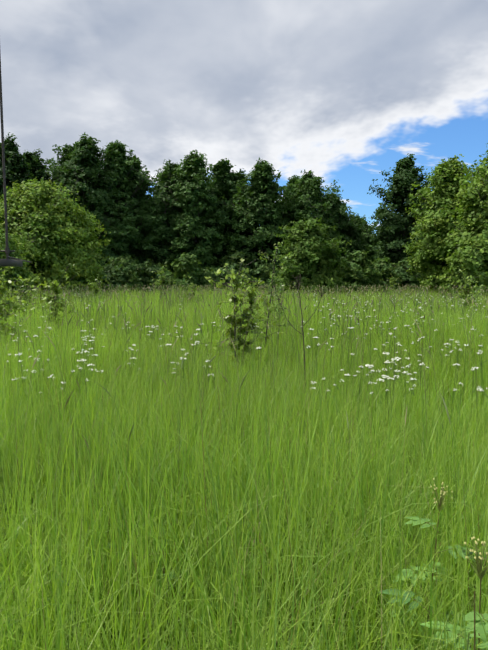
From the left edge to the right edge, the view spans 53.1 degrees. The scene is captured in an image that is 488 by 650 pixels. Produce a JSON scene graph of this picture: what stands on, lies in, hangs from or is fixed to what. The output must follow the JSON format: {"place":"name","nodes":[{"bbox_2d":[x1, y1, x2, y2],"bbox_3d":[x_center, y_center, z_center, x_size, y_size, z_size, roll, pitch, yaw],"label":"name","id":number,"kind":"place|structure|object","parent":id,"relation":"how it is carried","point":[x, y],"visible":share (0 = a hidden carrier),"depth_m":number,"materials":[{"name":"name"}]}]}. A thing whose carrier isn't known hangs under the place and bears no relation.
{"place":"outdoors","nodes":[
{"label":"outdoors","id":0,"kind":"place"},
{"bbox_2d":[0,53,31,266],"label":"swing","id":1,"kind":"object","parent":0,"point":[11,262],"visible":1,"depth_m":2.60,"materials":[{"name":"metal"}]},
{"bbox_2d":[0,311,487,649],"bbox_3d":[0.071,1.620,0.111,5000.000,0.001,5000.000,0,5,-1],"label":"ground","id":2,"kind":"structure","parent":0,"point":[292,487],"depth_m":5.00,"materials":[{"name":"green plant"}]},
{"bbox_2d":[0,132,33,200],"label":"tree","id":3,"kind":"object","parent":2,"relation":"on","point":[17,170],"visible":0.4,"depth_m":54.45,"materials":[{"name":"green plant"}]},
{"bbox_2d":[0,224,36,303],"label":"bush","id":4,"kind":"object","parent":2,"relation":"on","point":[17,271],"visible":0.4,"depth_m":26.56,"materials":[{"name":"green plant"}]},
{"bbox_2d":[0,267,45,349],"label":"bush","id":5,"kind":"object","parent":2,"relation":"on","point":[9,304],"visible":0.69,"depth_m":9.77,"materials":[{"name":"green plant"}]},
{"bbox_2d":[5,271,40,309],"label":"sapling","id":6,"kind":"object","parent":2,"relation":"on","point":[19,284],"visible":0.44,"depth_m":21.67,"materials":[{"name":"green plant"}]},
{"bbox_2d":[22,148,75,194],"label":"tree","id":7,"kind":"object","parent":2,"relation":"on","point":[33,159],"visible":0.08,"depth_m":59.23,"materials":[{"name":"green plant"}]},
{"bbox_2d":[18,263,83,330],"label":"sapling","id":8,"kind":"object","parent":2,"relation":"on","point":[57,290],"visible":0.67,"depth_m":12.07,"materials":[{"name":"green plant"}]},
{"bbox_2d":[0,177,111,296],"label":"tree","id":9,"kind":"object","parent":2,"relation":"on","point":[60,237],"visible":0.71,"depth_m":34.56,"materials":[{"name":"green plant"}]},
{"bbox_2d":[36,143,100,223],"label":"tree","id":10,"kind":"object","parent":2,"relation":"on","point":[65,152],"visible":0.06,"depth_m":59.65,"materials":[{"name":"green plant"}]},
{"bbox_2d":[42,132,135,265],"bbox_3d":[-18.387,-12.995,58.094,11.405,19.020,12.464,0,5,-1],"label":"tree","id":11,"kind":"object","parent":2,"relation":"on","point":[85,169],"visible":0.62,"depth_m":56.94,"materials":[{"name":"green plant"}]},
{"bbox_2d":[87,259,103,288],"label":"bush","id":12,"kind":"object","parent":2,"relation":"on","point":[98,276],"depth_m":49.09,"materials":[{"name":"green plant"}]},
{"bbox_2d":[86,274,107,302],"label":"sapling","id":13,"kind":"object","parent":2,"relation":"on","point":[94,285],"visible":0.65,"depth_m":24.81,"materials":[{"name":"green plant"}]},
{"bbox_2d":[72,140,155,264],"bbox_3d":[-15.796,-13.321,61.196,9.988,19.136,11.273,0,5,-1],"label":"tree","id":14,"kind":"object","parent":2,"relation":"on","point":[117,151],"visible":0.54,"depth_m":59.29,"materials":[{"name":"green plant"}]},
{"bbox_2d":[98,265,137,292],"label":"bush","id":15,"kind":"object","parent":2,"relation":"on","point":[109,272],"visible":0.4,"depth_m":50.25,"materials":[{"name":"green plant"}]},
{"bbox_2d":[104,265,143,294],"bbox_3d":[-12.783,-4.528,51.595,4.755,3.760,4.882,3,6,29],"label":"bush","id":16,"kind":"object","parent":2,"relation":"on","point":[124,272],"visible":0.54,"depth_m":50.93,"materials":[{"name":"green plant"}]},
{"bbox_2d":[106,255,148,292],"bbox_3d":[-13.214,-5.395,54.174,5.483,4.704,5.315,0,5,-1],"label":"bush","id":17,"kind":"object","parent":2,"relation":"on","point":[134,266],"visible":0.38,"depth_m":53.16,"materials":[{"name":"green plant"}]},
{"bbox_2d":[115,155,163,263],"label":"tree","id":18,"kind":"object","parent":2,"relation":"on","point":[142,194],"visible":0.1,"depth_m":61.49,"materials":[{"name":"green plant"}]},
{"bbox_2d":[140,258,168,289],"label":"bush","id":19,"kind":"object","parent":2,"relation":"on","point":[147,276],"visible":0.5,"depth_m":54.41,"materials":[{"name":"green plant"}]},
{"bbox_2d":[147,267,174,293],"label":"bush","id":20,"kind":"object","parent":2,"relation":"on","point":[169,275],"visible":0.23,"depth_m":53.36,"materials":[{"name":"green plant"}]},
{"bbox_2d":[137,159,191,272],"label":"tree","id":21,"kind":"object","parent":2,"relation":"on","point":[157,225],"visible":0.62,"depth_m":59.75,"materials":[{"name":"green plant"}]},
{"bbox_2d":[150,266,179,298],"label":"sapling","id":22,"kind":"object","parent":2,"relation":"on","point":[163,277],"visible":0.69,"depth_m":29.34,"materials":[{"name":"green plant"}]},
{"bbox_2d":[170,253,203,291],"bbox_3d":[-5.813,-5.187,51.297,3.984,4.684,3.878,0,5,-1],"label":"bush","id":23,"kind":"object","parent":2,"relation":"on","point":[189,266],"visible":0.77,"depth_m":50.56,"materials":[{"name":"green plant"}]},
{"bbox_2d":[155,149,232,270],"bbox_3d":[-6.182,-12.459,60.590,9.736,17.525,9.021,0,5,-1],"label":"tree","id":24,"kind":"object","parent":2,"relation":"on","point":[191,184],"visible":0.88,"depth_m":58.49,"materials":[{"name":"green plant"}]},
{"bbox_2d":[178,277,209,307],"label":"sapling","id":25,"kind":"object","parent":2,"relation":"on","point":[192,285],"visible":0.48,"depth_m":23.76,"materials":[{"name":"green plant"}]},
{"bbox_2d":[197,267,225,290],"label":"bush","id":26,"kind":"object","parent":2,"relation":"on","point":[208,274],"visible":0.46,"depth_m":51.67,"materials":[{"name":"green plant"}]},
{"bbox_2d":[187,158,249,265],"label":"tree","id":27,"kind":"object","parent":2,"relation":"on","point":[222,172],"visible":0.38,"depth_m":62.18,"materials":[{"name":"green plant"}]},
{"bbox_2d":[215,246,251,277],"bbox_3d":[-1.122,-6.374,57.905,5.454,5.942,5.640,0,5,-1],"label":"bush","id":28,"kind":"object","parent":2,"relation":"on","point":[235,256],"visible":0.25,"depth_m":56.57,"materials":[{"name":"green plant"}]},
{"bbox_2d":[196,256,275,377],"bbox_3d":[-0.121,-0.103,8.093,1.194,2.042,1.331,4,6,35],"label":"alder sapling","id":29,"kind":"object","parent":2,"relation":"on","point":[234,299],"visible":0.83,"depth_m":8.14,"materials":[{"name":"green plant"}]},
{"bbox_2d":[218,261,255,291],"bbox_3d":[-1.055,-4.933,54.339,5.959,4.410,5.612,3,6,28],"label":"bush","id":30,"kind":"object","parent":2,"relation":"on","point":[231,266],"visible":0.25,"depth_m":53.09,"materials":[{"name":"green plant"}]},
{"bbox_2d":[213,168,264,261],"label":"tree","id":31,"kind":"object","parent":2,"relation":"on","point":[240,177],"visible":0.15,"depth_m":62.99,"materials":[{"name":"green plant"}]},
{"bbox_2d":[5,478,487,649],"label":"plants","id":32,"kind":"object","parent":2,"relation":"on","point":[472,616],"visible":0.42,"depth_m":1.43,"materials":[{"name":"green plant"}]},
{"bbox_2d":[7,289,487,440],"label":"umbel flowers","id":33,"kind":"object","parent":2,"relation":"on","point":[314,382],"visible":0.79,"depth_m":6.42,"materials":[{"name":"white plant"}]},
{"bbox_2d":[213,275,283,362],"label":"sapling","id":34,"kind":"object","parent":2,"relation":"on","point":[247,312],"visible":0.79,"depth_m":8.17,"materials":[{"name":"green plant"}]},
{"bbox_2d":[217,157,294,271],"bbox_3d":[1.841,-12.148,61.319,9.909,16.772,9.304,-4,7,-41],"label":"tree","id":35,"kind":"object","parent":2,"relation":"on","point":[261,194],"visible":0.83,"depth_m":59.27,"materials":[{"name":"green plant"}]},
{"bbox_2d":[220,238,295,349],"bbox_3d":[0.324,-0.474,9.667,1.469,2.509,0.992,-3,6,-27],"label":"apple sapling","id":36,"kind":"object","parent":2,"relation":"on","point":[272,275],"visible":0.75,"depth_m":9.73,"materials":[{"name":"green plant"}]},
{"bbox_2d":[248,259,278,290],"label":"bush","id":37,"kind":"object","parent":2,"relation":"on","point":[262,269],"visible":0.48,"depth_m":56.31,"materials":[{"name":"green plant"}]},
{"bbox_2d":[271,282,285,344],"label":"sapling","id":38,"kind":"object","parent":2,"relation":"on","point":[279,312],"visible":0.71,"depth_m":10.96,"materials":[{"name":"green plant"}]},
{"bbox_2d":[263,175,302,252],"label":"tree","id":39,"kind":"object","parent":2,"relation":"on","point":[291,181],"visible":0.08,"depth_m":62.59,"materials":[{"name":"green plant"}]},
{"bbox_2d":[275,274,324,388],"bbox_3d":[0.662,0.272,5.699,0.607,1.712,0.294,0,5,-1],"label":"dry hogweed","id":40,"kind":"object","parent":2,"relation":"on","point":[302,318],"visible":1,"depth_m":5.60,"materials":[{"name":"brown plant"}]},
{"bbox_2d":[271,217,351,295],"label":"round tree","id":41,"kind":"object","parent":2,"relation":"on","point":[314,261],"visible":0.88,"depth_m":43.65,"materials":[{"name":"green plant"}]},
{"bbox_2d":[278,169,348,255],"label":"tree","id":42,"kind":"object","parent":2,"relation":"on","point":[308,199],"visible":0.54,"depth_m":60.08,"materials":[{"name":"green plant"}]},
{"bbox_2d":[321,192,368,257],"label":"tree","id":43,"kind":"object","parent":2,"relation":"on","point":[342,216],"visible":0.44,"depth_m":62.57,"materials":[{"name":"green plant"}]},
{"bbox_2d":[338,249,380,295],"bbox_3d":[11.011,-5.013,48.620,4.970,4.884,5.458,0,5,-1],"label":"bush","id":44,"kind":"object","parent":2,"relation":"on","point":[361,270],"visible":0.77,"depth_m":47.43,"materials":[{"name":"green plant"}]},
{"bbox_2d":[349,212,382,262],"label":"tree","id":45,"kind":"object","parent":2,"relation":"on","point":[372,249],"visible":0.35,"depth_m":67.09,"materials":[{"name":"green plant"}]},
{"bbox_2d":[372,230,401,252],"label":"tree","id":46,"kind":"object","parent":2,"relation":"on","point":[380,245],"depth_m":84.14,"materials":[{"name":"green plant"}]},
{"bbox_2d":[372,257,403,290],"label":"bush","id":47,"kind":"object","parent":2,"relation":"on","point":[384,266],"visible":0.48,"depth_m":48.65,"materials":[{"name":"green plant"}]},
{"bbox_2d":[380,274,401,295],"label":"sapling","id":48,"kind":"object","parent":2,"relation":"on","point":[391,281],"visible":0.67,"depth_m":32.45,"materials":[{"name":"green plant"}]},
{"bbox_2d":[367,153,432,270],"bbox_3d":[18.895,-11.412,56.590,9.183,16.124,9.094,0,5,-1],"label":"tree","id":49,"kind":"object","parent":2,"relation":"on","point":[395,222],"visible":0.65,"depth_m":54.97,"materials":[{"name":"green plant"}]},
{"bbox_2d":[390,257,423,290],"bbox_3d":[17.582,-5.064,51.555,5.286,4.450,5.792,0,5,-1],"label":"bush","id":50,"kind":"object","parent":2,"relation":"on","point":[402,267],"visible":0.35,"depth_m":50.32,"materials":[{"name":"green plant"}]},
{"bbox_2d":[396,273,423,290],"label":"bush","id":51,"kind":"object","parent":2,"relation":"on","point":[407,281],"visible":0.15,"depth_m":49.74,"materials":[{"name":"green plant"}]},
{"bbox_2d":[402,154,473,293],"bbox_3d":[18.302,-8.286,41.856,8.248,12.470,8.718,0,5,-1],"label":"tree","id":52,"kind":"object","parent":2,"relation":"on","point":[434,228],"visible":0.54,"depth_m":41.03,"materials":[{"name":"green plant"}]},
{"bbox_2d":[427,237,487,297],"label":"bush","id":53,"kind":"object","parent":2,"relation":"on","point":[466,259],"visible":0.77,"depth_m":31.90,"materials":[{"name":"green plant"}]},
{"bbox_2d":[440,143,487,286],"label":"tree","id":54,"kind":"object","parent":2,"relation":"on","point":[473,212],"visible":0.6,"depth_m":33.98,"materials":[{"name":"green plant"}]},
{"bbox_2d":[446,269,485,312],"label":"sapling","id":55,"kind":"object","parent":2,"relation":"on","point":[467,288],"visible":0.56,"depth_m":18.12,"materials":[{"name":"green plant"}]},
{"bbox_2d":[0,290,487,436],"bbox_3d":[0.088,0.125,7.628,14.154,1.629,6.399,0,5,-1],"label":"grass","id":56,"kind":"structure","parent":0,"point":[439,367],"depth_m":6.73,"materials":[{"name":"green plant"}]},
{"bbox_2d":[0,283,487,358],"bbox_3d":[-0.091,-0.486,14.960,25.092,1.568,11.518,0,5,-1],"label":"grass","id":57,"kind":"structure","parent":0,"point":[169,318],"depth_m":12.96,"materials":[{"name":"green plant"}]},
{"bbox_2d":[0,284,487,628],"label":"grass stalks","id":58,"kind":"object","parent":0,"point":[220,293],"depth_m":9.29,"materials":[{"name":"green plant"}]},
{"bbox_2d":[0,0,487,232],"label":"sky","id":59,"kind":"structure","parent":0,"point":[342,91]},
{"bbox_2d":[97,285,439,299],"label":"grass","id":60,"kind":"structure","parent":0,"point":[197,292],"depth_m":40.75,"materials":[{"name":"green plant"}]}
]}

